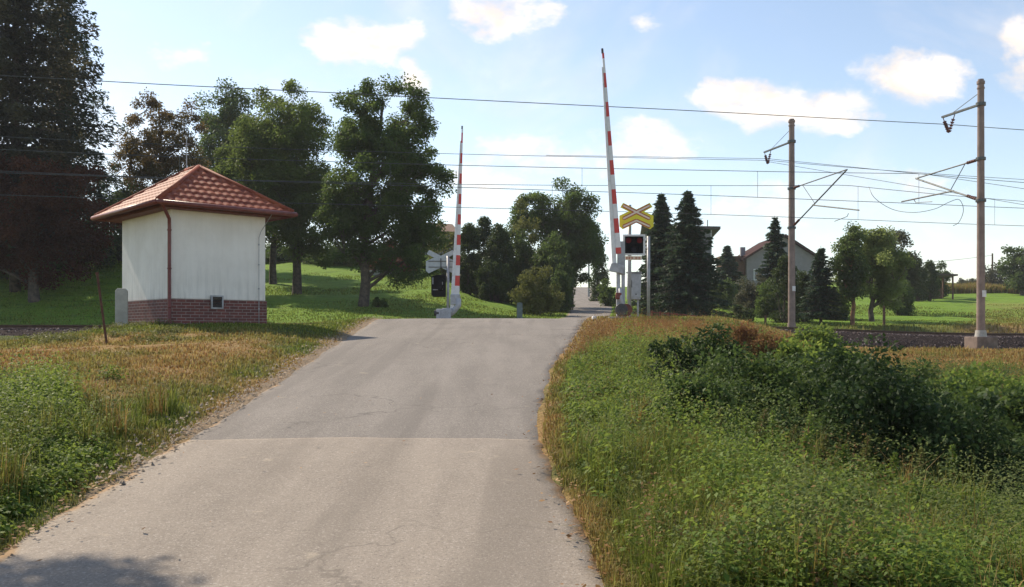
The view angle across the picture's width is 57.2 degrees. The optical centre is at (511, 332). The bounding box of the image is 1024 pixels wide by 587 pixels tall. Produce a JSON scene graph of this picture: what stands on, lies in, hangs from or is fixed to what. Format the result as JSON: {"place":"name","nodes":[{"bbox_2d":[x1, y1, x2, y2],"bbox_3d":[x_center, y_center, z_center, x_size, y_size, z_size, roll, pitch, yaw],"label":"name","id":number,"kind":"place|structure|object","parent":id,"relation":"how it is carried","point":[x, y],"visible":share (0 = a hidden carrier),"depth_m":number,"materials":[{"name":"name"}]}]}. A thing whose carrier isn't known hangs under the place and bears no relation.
{"place":"outdoors","nodes":[
{"label":"outdoors","id":0,"kind":"place"},
{"bbox_2d":[0,437,603,586],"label":"road","id":1,"kind":"structure","parent":0,"point":[411,512],"depth_m":6.08,"materials":[{"name":"asphalt"}]},
{"bbox_2d":[1,319,630,586],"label":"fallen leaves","id":2,"kind":"object","parent":1,"relation":"on","point":[541,500],"visible":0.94,"depth_m":6.91,"materials":[{"name":"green plant"}]},
{"bbox_2d":[78,317,599,488],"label":"shoulder gravel","id":3,"kind":"structure","parent":1,"relation":"on","point":[138,458],"depth_m":10.21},
{"bbox_2d":[189,317,588,439],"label":"crossing road","id":4,"kind":"structure","parent":0,"point":[430,378],"depth_m":12.96,"materials":[{"name":"asphalt"}]},
{"bbox_2d":[0,255,1023,586],"bbox_3d":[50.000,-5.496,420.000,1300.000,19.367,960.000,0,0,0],"label":"ground","id":5,"kind":"structure","parent":0,"point":[946,305],"depth_m":47.62,"materials":[{"name":"plant"}]},
{"bbox_2d":[0,352,120,536],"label":"nettle clumps","id":6,"kind":"object","parent":5,"relation":"on","point":[13,507],"visible":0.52,"depth_m":7.55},
{"bbox_2d":[0,0,121,292],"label":"tall spruce","id":7,"kind":"object","parent":5,"relation":"on","point":[20,46],"visible":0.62,"depth_m":48.66,"materials":[{"name":"green plant"}]},
{"bbox_2d":[0,147,121,302],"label":"autumn tree","id":8,"kind":"object","parent":5,"relation":"on","point":[35,245],"visible":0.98,"depth_m":46.26,"materials":[{"name":"brown plant"}]},
{"bbox_2d":[0,337,128,514],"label":"verge weeds","id":9,"kind":"object","parent":5,"relation":"on","point":[35,455],"visible":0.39,"depth_m":8.11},
{"bbox_2d":[8,0,130,220],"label":"tall spruce","id":10,"kind":"object","parent":5,"relation":"on","point":[86,52],"visible":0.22,"depth_m":56.93,"materials":[{"name":"green plant"}]},
{"bbox_2d":[49,211,121,269],"bbox_3d":[-25.487,-5.441,55.229,4.751,3.611,4.360,0,0,45],"label":"bush","id":11,"kind":"object","parent":5,"relation":"on","point":[110,257],"visible":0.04,"depth_m":55.09,"materials":[{"name":"green plant"}]},
{"bbox_2d":[0,356,176,493],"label":"pale weeds","id":12,"kind":"object","parent":5,"relation":"on","point":[14,422],"visible":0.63,"depth_m":7.97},
{"bbox_2d":[0,318,183,342],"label":"creeping weeds","id":13,"kind":"object","parent":5,"relation":"on","point":[64,335],"visible":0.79,"depth_m":18.33,"materials":[{"name":"green plant"}]},
{"bbox_2d":[0,360,192,507],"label":"grass tufts","id":14,"kind":"object","parent":5,"relation":"on","point":[13,469],"visible":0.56,"depth_m":8.49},
{"bbox_2d":[95,272,107,343],"bbox_3d":[-7.521,-0.402,17.230,0.270,1.427,0.059,0,0,11],"label":"rusty stake","id":15,"kind":"object","parent":5,"relation":"on","point":[101,307],"visible":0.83,"depth_m":17.21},
{"bbox_2d":[86,179,141,260],"bbox_3d":[-23.856,-6.984,57.863,4.977,5.238,5.238,0,0,0],"label":"bush","id":16,"kind":"object","parent":5,"relation":"on","point":[122,195],"visible":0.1,"depth_m":57.73,"materials":[{"name":"green plant"}]},
{"bbox_2d":[115,288,127,325],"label":"concrete slab","id":17,"kind":"structure","parent":5,"relation":"on","point":[121,304],"depth_m":22.31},
{"bbox_2d":[101,87,211,226],"bbox_3d":[-23.193,-10.325,61.596,6.612,11.740,6.296,0,0,27],"label":"autumn tree","id":18,"kind":"object","parent":5,"relation":"on","point":[151,165],"visible":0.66,"depth_m":61.14,"materials":[{"name":"green plant"}]},
{"bbox_2d":[0,317,372,549],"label":"meadow grass","id":19,"kind":"structure","parent":5,"relation":"on","point":[96,363],"depth_m":13.86,"materials":[{"name":"plant"}]},
{"bbox_2d":[90,136,297,324],"bbox_3d":[-8.161,-2.470,23.988,3.636,5.240,4.386,0,0,-42],"label":"crossing hut","id":20,"kind":"object","parent":5,"relation":"on","point":[193,243],"visible":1,"depth_m":22.86,"materials":[{"name":"paint"}]},
{"bbox_2d":[187,76,257,181],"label":"leafy tree","id":21,"kind":"object","parent":5,"relation":"on","point":[229,111],"visible":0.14,"depth_m":76.83,"materials":[{"name":"green plant"}]},
{"bbox_2d":[233,152,319,283],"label":"leafy tree","id":22,"kind":"object","parent":5,"relation":"on","point":[275,245],"visible":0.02,"depth_m":65.84,"materials":[{"name":"green plant"}]},
{"bbox_2d":[210,78,348,294],"bbox_3d":[-14.099,-8.801,57.732,9.238,13.302,7.502,0,0,0],"label":"leafy tree","id":23,"kind":"object","parent":5,"relation":"on","point":[295,129],"visible":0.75,"depth_m":56.79,"materials":[{"name":"green plant"}]},
{"bbox_2d":[265,243,309,261],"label":"bush","id":24,"kind":"object","parent":5,"relation":"on","point":[280,255],"visible":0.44,"depth_m":86.17,"materials":[{"name":"green plant"}]},
{"bbox_2d":[301,240,355,264],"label":"bush","id":25,"kind":"object","parent":5,"relation":"on","point":[310,260],"visible":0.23,"depth_m":82.42,"materials":[{"name":"green plant"}]},
{"bbox_2d":[309,72,457,306],"bbox_3d":[-7.043,-7.647,50.983,7.255,12.919,7.215,0,0,-39],"label":"leafy tree","id":26,"kind":"object","parent":5,"relation":"on","point":[408,229],"visible":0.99,"depth_m":50.37,"materials":[{"name":"green plant"}]},
{"bbox_2d":[426,250,453,307],"bbox_3d":[-3.082,-1.718,40.580,1.301,3.749,0.320,0,0,0],"label":"crossing signal","id":27,"kind":"object","parent":5,"relation":"on","point":[438,282],"visible":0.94,"depth_m":40.55,"materials":[{"name":"grey metal"}]},
{"bbox_2d":[423,219,469,279],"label":"bush","id":28,"kind":"object","parent":5,"relation":"on","point":[450,236],"visible":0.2,"depth_m":71.39,"materials":[{"name":"green plant"}]},
{"bbox_2d":[434,126,462,317],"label":"barrier gate","id":29,"kind":"structure","parent":5,"relation":"on","point":[455,300],"depth_m":39.95,"materials":[{"name":"metal"}]},
{"bbox_2d":[451,222,481,294],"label":"thuja","id":30,"kind":"object","parent":5,"relation":"on","point":[470,240],"visible":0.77,"depth_m":60.65,"materials":[{"name":"green plant"}]},
{"bbox_2d":[469,216,497,295],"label":"thuja","id":31,"kind":"object","parent":5,"relation":"on","point":[485,222],"visible":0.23,"depth_m":62.12,"materials":[{"name":"green plant"}]},
{"bbox_2d":[473,255,520,302],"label":"bush","id":32,"kind":"object","parent":5,"relation":"on","point":[495,271],"visible":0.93,"depth_m":58.71,"materials":[{"name":"green plant"}]},
{"bbox_2d":[481,223,515,302],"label":"thuja","id":33,"kind":"object","parent":5,"relation":"on","point":[499,244],"visible":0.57,"depth_m":60.70,"materials":[{"name":"green plant"}]},
{"bbox_2d":[0,260,1023,332],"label":"lawn grass","id":34,"kind":"structure","parent":5,"relation":"on","point":[1008,319],"depth_m":50.27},
{"bbox_2d":[0,327,1023,348],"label":"ballast bed","id":35,"kind":"object","parent":5,"relation":"on","point":[937,340],"visible":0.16,"depth_m":34.85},
{"bbox_2d":[0,323,1023,336],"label":"railway track","id":36,"kind":"structure","parent":35,"relation":"on","point":[24,327],"depth_m":35.89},
{"bbox_2d":[503,222,537,304],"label":"bush","id":37,"kind":"object","parent":5,"relation":"on","point":[520,245],"visible":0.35,"depth_m":61.78,"materials":[{"name":"green plant"}]},
{"bbox_2d":[509,197,541,267],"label":"leafy tree","id":38,"kind":"object","parent":5,"relation":"on","point":[532,236],"visible":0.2,"depth_m":63.64,"materials":[{"name":"green plant"}]},
{"bbox_2d":[506,264,565,314],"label":"bush","id":39,"kind":"object","parent":5,"relation":"on","point":[536,301],"visible":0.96,"depth_m":51.38,"materials":[{"name":"green plant"}]},
{"bbox_2d":[525,230,575,310],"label":"bush","id":40,"kind":"object","parent":5,"relation":"on","point":[545,255],"visible":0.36,"depth_m":59.69,"materials":[{"name":"green plant"}]},
{"bbox_2d":[507,176,608,307],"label":"leafy tree","id":41,"kind":"object","parent":5,"relation":"on","point":[579,230],"visible":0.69,"depth_m":67.09,"materials":[{"name":"green plant"}]},
{"bbox_2d":[550,263,573,312],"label":"bush","id":42,"kind":"object","parent":5,"relation":"on","point":[565,289],"visible":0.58,"depth_m":56.72,"materials":[{"name":"green plant"}]},
{"bbox_2d":[588,247,609,300],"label":"tree","id":43,"kind":"object","parent":5,"relation":"on","point":[598,276],"visible":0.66,"depth_m":83.74,"materials":[{"name":"green plant"}]},
{"bbox_2d":[596,278,615,305],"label":"bush","id":44,"kind":"object","parent":5,"relation":"on","point":[607,297],"visible":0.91,"depth_m":71.74,"materials":[{"name":"green plant"}]},
{"bbox_2d":[601,48,631,318],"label":"barrier gate","id":45,"kind":"structure","parent":5,"relation":"on","point":[618,249],"depth_m":27.95,"materials":[{"name":"metal"}]},
{"bbox_2d":[626,272,641,315],"bbox_3d":[3.757,-1.073,28.900,0.480,1.589,0.340,0,0,7],"label":"switch cabinet","id":46,"kind":"object","parent":5,"relation":"on","point":[635,285],"visible":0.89,"depth_m":28.75,"materials":[{"name":"metal"}]},
{"bbox_2d":[619,203,652,316],"bbox_3d":[3.757,-2.086,28.332,1.027,3.678,0.345,0,0,0],"label":"crossing signal","id":47,"kind":"object","parent":5,"relation":"on","point":[634,246],"visible":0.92,"depth_m":28.33,"materials":[{"name":"yellow metal"}]},
{"bbox_2d":[645,236,649,315],"bbox_3d":[4.296,-1.677,30.000,0.239,2.810,0.104,0,0,0],"label":"grey pole","id":48,"kind":"object","parent":5,"relation":"on","point":[648,274],"visible":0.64,"depth_m":29.95,"materials":[{"name":"metal"}]},
{"bbox_2d":[627,192,674,314],"bbox_3d":[8.946,-4.570,56.048,4.756,7.646,5.162,0,0,0],"label":"garden spruce","id":49,"kind":"object","parent":5,"relation":"on","point":[659,229],"visible":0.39,"depth_m":55.55,"materials":[{"name":"green plant"}]},
{"bbox_2d":[640,220,720,281],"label":"grey house","id":50,"kind":"structure","parent":5,"relation":"on","point":[715,230],"depth_m":91.68,"materials":[{"name":"metal"}]},
{"bbox_2d":[571,310,794,383],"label":"russet herbs","id":51,"kind":"object","parent":5,"relation":"on","point":[642,324],"visible":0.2,"depth_m":22.53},
{"bbox_2d":[644,190,736,318],"bbox_3d":[9.969,-4.045,51.919,5.533,7.803,5.522,0,0,43],"label":"garden spruce","id":52,"kind":"object","parent":5,"relation":"on","point":[690,259],"visible":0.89,"depth_m":51.34,"materials":[{"name":"green plant"}]},
{"bbox_2d":[644,322,751,390],"bbox_3d":[2.495,0.450,12.616,1.487,1.201,1.474,0,0,0],"label":"bush","id":53,"kind":"object","parent":5,"relation":"on","point":[695,349],"visible":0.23,"depth_m":12.57,"materials":[{"name":"green plant"}]},
{"bbox_2d":[644,369,758,432],"bbox_3d":[1.919,0.780,9.542,1.215,0.813,1.188,0,0,0],"label":"bush","id":54,"kind":"object","parent":5,"relation":"on","point":[703,387],"visible":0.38,"depth_m":9.40,"materials":[{"name":"green plant"}]},
{"bbox_2d":[709,277,739,308],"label":"bush","id":55,"kind":"object","parent":5,"relation":"on","point":[730,295],"visible":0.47,"depth_m":69.65,"materials":[{"name":"green plant"}]},
{"bbox_2d":[704,245,750,304],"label":"garden spruce","id":56,"kind":"object","parent":5,"relation":"on","point":[728,265],"visible":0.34,"depth_m":77.60,"materials":[{"name":"green plant"}]},
{"bbox_2d":[522,411,941,586],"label":"arching grass","id":57,"kind":"structure","parent":5,"relation":"on","point":[628,514],"depth_m":5.68,"materials":[{"name":"plant"}]},
{"bbox_2d":[730,304,755,321],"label":"bush","id":58,"kind":"object","parent":5,"relation":"on","point":[744,311],"visible":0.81,"depth_m":53.65,"materials":[{"name":"green plant"}]},
{"bbox_2d":[676,319,810,356],"bbox_3d":[4.660,0.151,19.424,2.896,0.862,1.805,0,0,0],"label":"bush","id":59,"kind":"object","parent":5,"relation":"on","point":[742,334],"visible":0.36,"depth_m":19.14,"materials":[{"name":"green plant"}]},
{"bbox_2d":[728,273,771,315],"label":"bush","id":60,"kind":"object","parent":5,"relation":"on","point":[746,300],"visible":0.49,"depth_m":61.67,"materials":[{"name":"green plant"}]},
{"bbox_2d":[685,342,820,425],"bbox_3d":[2.762,0.692,10.783,1.794,1.166,1.687,0,0,0],"label":"bush","id":61,"kind":"object","parent":5,"relation":"on","point":[776,370],"visible":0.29,"depth_m":10.66,"materials":[{"name":"green plant"}]},
{"bbox_2d":[750,408,768,453],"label":"tall weed","id":62,"kind":"object","parent":5,"relation":"on","point":[765,411],"visible":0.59,"depth_m":8.21,"materials":[{"name":"green plant"}]},
{"bbox_2d":[714,234,815,287],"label":"gable house","id":63,"kind":"structure","parent":5,"relation":"on","point":[750,259],"depth_m":100.00,"materials":[{"name":"white paint"}]},
{"bbox_2d":[754,277,783,317],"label":"bush","id":64,"kind":"object","parent":5,"relation":"on","point":[765,304],"visible":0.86,"depth_m":58.50,"materials":[{"name":"green plant"}]},
{"bbox_2d":[762,410,780,462],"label":"tall weed","id":65,"kind":"object","parent":5,"relation":"on","point":[773,427],"visible":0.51,"depth_m":8.03,"materials":[{"name":"green plant"}]},
{"bbox_2d":[748,217,797,316],"bbox_3d":[17.291,-4.253,61.874,4.396,7.015,3.996,0,0,0],"label":"garden spruce","id":66,"kind":"object","parent":5,"relation":"on","point":[775,250],"visible":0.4,"depth_m":61.73,"materials":[{"name":"green plant"}]},
{"bbox_2d":[534,315,1023,586],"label":"bank grass","id":67,"kind":"structure","parent":5,"relation":"on","point":[623,580],"depth_m":9.51,"materials":[{"name":"plant"}]},
{"bbox_2d":[767,253,803,322],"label":"thuja","id":68,"kind":"object","parent":5,"relation":"on","point":[780,273],"visible":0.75,"depth_m":52.90,"materials":[{"name":"green plant"}]},
{"bbox_2d":[554,308,1019,586],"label":"withered weeds","id":69,"kind":"object","parent":5,"relation":"on","point":[758,545],"visible":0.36,"depth_m":5.25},
{"bbox_2d":[557,305,1023,586],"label":"nettle clumps","id":70,"kind":"object","parent":5,"relation":"on","point":[577,364],"visible":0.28,"depth_m":5.86,"materials":[{"name":"plant"}]},
{"bbox_2d":[559,314,1023,586],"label":"bank weeds","id":71,"kind":"object","parent":5,"relation":"on","point":[1009,570],"visible":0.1,"depth_m":5.88,"materials":[{"name":"plant"}]},
{"bbox_2d":[568,304,1023,586],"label":"pale weeds","id":72,"kind":"object","parent":5,"relation":"on","point":[844,508],"visible":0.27,"depth_m":5.88,"materials":[{"name":"plant"}]},
{"bbox_2d":[586,335,1023,586],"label":"grass tufts","id":73,"kind":"object","parent":5,"relation":"on","point":[908,477],"visible":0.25,"depth_m":6.09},
{"bbox_2d":[796,270,813,321],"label":"thuja","id":74,"kind":"object","parent":5,"relation":"on","point":[803,277],"visible":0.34,"depth_m":53.71,"materials":[{"name":"green plant"}]},
{"bbox_2d":[795,411,815,467],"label":"tall weed","id":75,"kind":"object","parent":5,"relation":"on","point":[805,443],"visible":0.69,"depth_m":7.78,"materials":[{"name":"green plant"}]},
{"bbox_2d":[764,322,853,353],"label":"bush","id":76,"kind":"object","parent":5,"relation":"on","point":[816,335],"visible":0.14,"depth_m":21.58,"materials":[{"name":"green plant"}]},
{"bbox_2d":[763,119,858,326],"bbox_3d":[14.021,-5.072,44.578,0.430,10.798,8.506,0,0,-13],"label":"catenary mast","id":77,"kind":"object","parent":5,"relation":"on","point":[792,223],"visible":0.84,"depth_m":45.86,"materials":[{"name":"concrete"}]},
{"bbox_2d":[0,136,1023,179],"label":"overhead wire","id":78,"kind":"object","parent":77,"relation":"attached to","point":[470,154],"visible":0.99,"depth_m":44.68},
{"bbox_2d":[549,155,1023,188],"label":"overhead wire","id":79,"kind":"object","parent":77,"relation":"attached to","point":[777,159],"visible":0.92,"depth_m":43.90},
{"bbox_2d":[763,337,862,386],"bbox_3d":[6.004,0.736,18.630,2.637,1.320,2.261,0,0,0],"label":"bush","id":80,"kind":"object","parent":5,"relation":"on","point":[789,347],"visible":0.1,"depth_m":18.37,"materials":[{"name":"green plant"}]},
{"bbox_2d":[795,248,846,323],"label":"garden spruce","id":81,"kind":"object","parent":5,"relation":"on","point":[820,293],"visible":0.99,"depth_m":49.71,"materials":[{"name":"green plant"}]},
{"bbox_2d":[813,433,830,473],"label":"tall weed","id":82,"kind":"object","parent":5,"relation":"on","point":[824,440],"visible":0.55,"depth_m":8.02,"materials":[{"name":"green plant"}]},
{"bbox_2d":[822,286,851,320],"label":"bush","id":83,"kind":"object","parent":5,"relation":"on","point":[844,308],"visible":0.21,"depth_m":55.59,"materials":[{"name":"green plant"}]},
{"bbox_2d":[669,312,1023,504],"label":"bramble cover","id":84,"kind":"object","parent":5,"relation":"on","point":[783,399],"visible":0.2,"depth_m":9.28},
{"bbox_2d":[827,221,875,324],"bbox_3d":[18.046,-3.074,49.931,2.388,5.848,2.479,0,0,39],"label":"garden tree","id":85,"kind":"object","parent":5,"relation":"on","point":[853,271],"visible":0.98,"depth_m":49.63,"materials":[{"name":"green plant"}]},
{"bbox_2d":[855,435,873,476],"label":"tall weed","id":86,"kind":"object","parent":5,"relation":"on","point":[866,441],"visible":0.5,"depth_m":8.23,"materials":[{"name":"green plant"}]},
{"bbox_2d":[829,223,918,321],"bbox_3d":[20.947,-3.295,54.045,4.440,5.891,4.550,0,0,-35],"label":"garden tree","id":87,"kind":"object","parent":5,"relation":"on","point":[884,287],"visible":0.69,"depth_m":53.30,"materials":[{"name":"green plant"}]},
{"bbox_2d":[784,349,967,409],"bbox_3d":[5.324,0.983,14.772,3.082,1.526,2.952,0,0,-28],"label":"bush","id":88,"kind":"object","parent":5,"relation":"on","point":[915,372],"visible":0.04,"depth_m":14.46,"materials":[{"name":"green plant"}]},
{"bbox_2d":[756,332,1023,489],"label":"bush","id":89,"kind":"object","parent":5,"relation":"on","point":[913,402],"visible":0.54,"depth_m":9.19,"materials":[{"name":"green plant"}]},
{"bbox_2d":[884,452,899,488],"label":"tall weed","id":90,"kind":"object","parent":5,"relation":"on","point":[893,458],"visible":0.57,"depth_m":8.01,"materials":[{"name":"green plant"}]},
{"bbox_2d":[886,279,917,315],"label":"bush","id":91,"kind":"object","parent":5,"relation":"on","point":[908,309],"visible":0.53,"depth_m":62.65,"materials":[{"name":"green plant"}]},
{"bbox_2d":[889,229,922,300],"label":"garden tree","id":92,"kind":"object","parent":5,"relation":"on","point":[913,279],"visible":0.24,"depth_m":65.57,"materials":[{"name":"green plant"}]},
{"bbox_2d":[911,447,926,489],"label":"tall weed","id":93,"kind":"object","parent":5,"relation":"on","point":[920,459],"visible":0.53,"depth_m":8.33,"materials":[{"name":"green plant"}]},
{"bbox_2d":[911,257,930,300],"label":"thuja","id":94,"kind":"object","parent":5,"relation":"on","point":[922,291],"visible":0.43,"depth_m":83.68,"materials":[{"name":"green plant"}]},
{"bbox_2d":[919,260,940,300],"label":"thuja","id":95,"kind":"object","parent":5,"relation":"on","point":[933,286],"visible":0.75,"depth_m":84.61,"materials":[{"name":"green plant"}]},
{"bbox_2d":[919,274,957,299],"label":"garden shelter","id":96,"kind":"object","parent":5,"relation":"on","point":[942,288],"visible":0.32,"depth_m":88.83,"materials":[{"name":"brown wood"}]},
{"bbox_2d":[935,260,952,296],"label":"bush","id":97,"kind":"object","parent":5,"relation":"on","point":[940,266],"visible":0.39,"depth_m":91.64,"materials":[{"name":"green plant"}]},
{"bbox_2d":[901,79,997,349],"bbox_3d":[16.530,-3.924,36.098,0.850,10.527,4.950,0,0,-13],"label":"catenary mast","id":98,"kind":"object","parent":5,"relation":"on","point":[979,339],"visible":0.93,"depth_m":33.92,"materials":[{"name":"concrete"}]},
{"bbox_2d":[0,75,1022,129],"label":"overhead wire","id":99,"kind":"object","parent":98,"relation":"attached to","point":[486,100],"visible":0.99,"depth_m":31.66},
{"bbox_2d":[0,149,1023,196],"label":"messenger wire","id":100,"kind":"object","parent":98,"relation":"attached to","point":[481,165],"visible":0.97,"depth_m":33.51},
{"bbox_2d":[0,172,1013,207],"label":"contact wire","id":101,"kind":"object","parent":100,"relation":"hanging from","point":[506,188],"visible":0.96,"depth_m":33.75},
{"bbox_2d":[947,444,961,489],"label":"tall weed","id":102,"kind":"object","parent":5,"relation":"on","point":[953,456],"visible":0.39,"depth_m":8.52,"materials":[{"name":"green plant"}]},
{"bbox_2d":[924,374,1023,485],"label":"bush","id":103,"kind":"object","parent":5,"relation":"on","point":[1013,403],"visible":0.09,"depth_m":10.18,"materials":[{"name":"green plant"}]},
{"bbox_2d":[936,360,1023,403],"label":"bush","id":104,"kind":"object","parent":5,"relation":"on","point":[988,383],"visible":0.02,"depth_m":15.27,"materials":[{"name":"green plant"}]},
{"bbox_2d":[945,281,1019,293],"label":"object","id":105,"kind":"object","parent":5,"relation":"on","point":[967,288],"visible":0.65,"depth_m":101.11,"materials":[{"name":"green plant"}]},
{"bbox_2d":[976,261,1006,283],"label":"bush","id":106,"kind":"object","parent":5,"relation":"on","point":[991,277],"visible":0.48,"depth_m":106.83,"materials":[{"name":"green plant"}]},
{"bbox_2d":[994,244,1023,295],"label":"tree","id":107,"kind":"object","parent":5,"relation":"on","point":[1013,271],"visible":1,"depth_m":97.93,"materials":[{"name":"green plant"}]},
{"bbox_2d":[0,0,1023,286],"label":"sky","id":108,"kind":"structure","parent":0,"point":[919,61],"materials":[{"name":"blue"}]},
{"bbox_2d":[2,171,1023,204],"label":"messenger wire","id":109,"kind":"object","parent":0,"point":[558,185],"visible":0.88,"depth_m":38.80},
{"bbox_2d":[9,195,1019,225],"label":"contact wire","id":110,"kind":"object","parent":109,"relation":"hanging from","point":[542,209],"visible":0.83,"depth_m":38.41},
{"bbox_2d":[567,287,611,316],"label":"hill road","id":111,"kind":"structure","parent":0,"point":[585,306],"depth_m":68.28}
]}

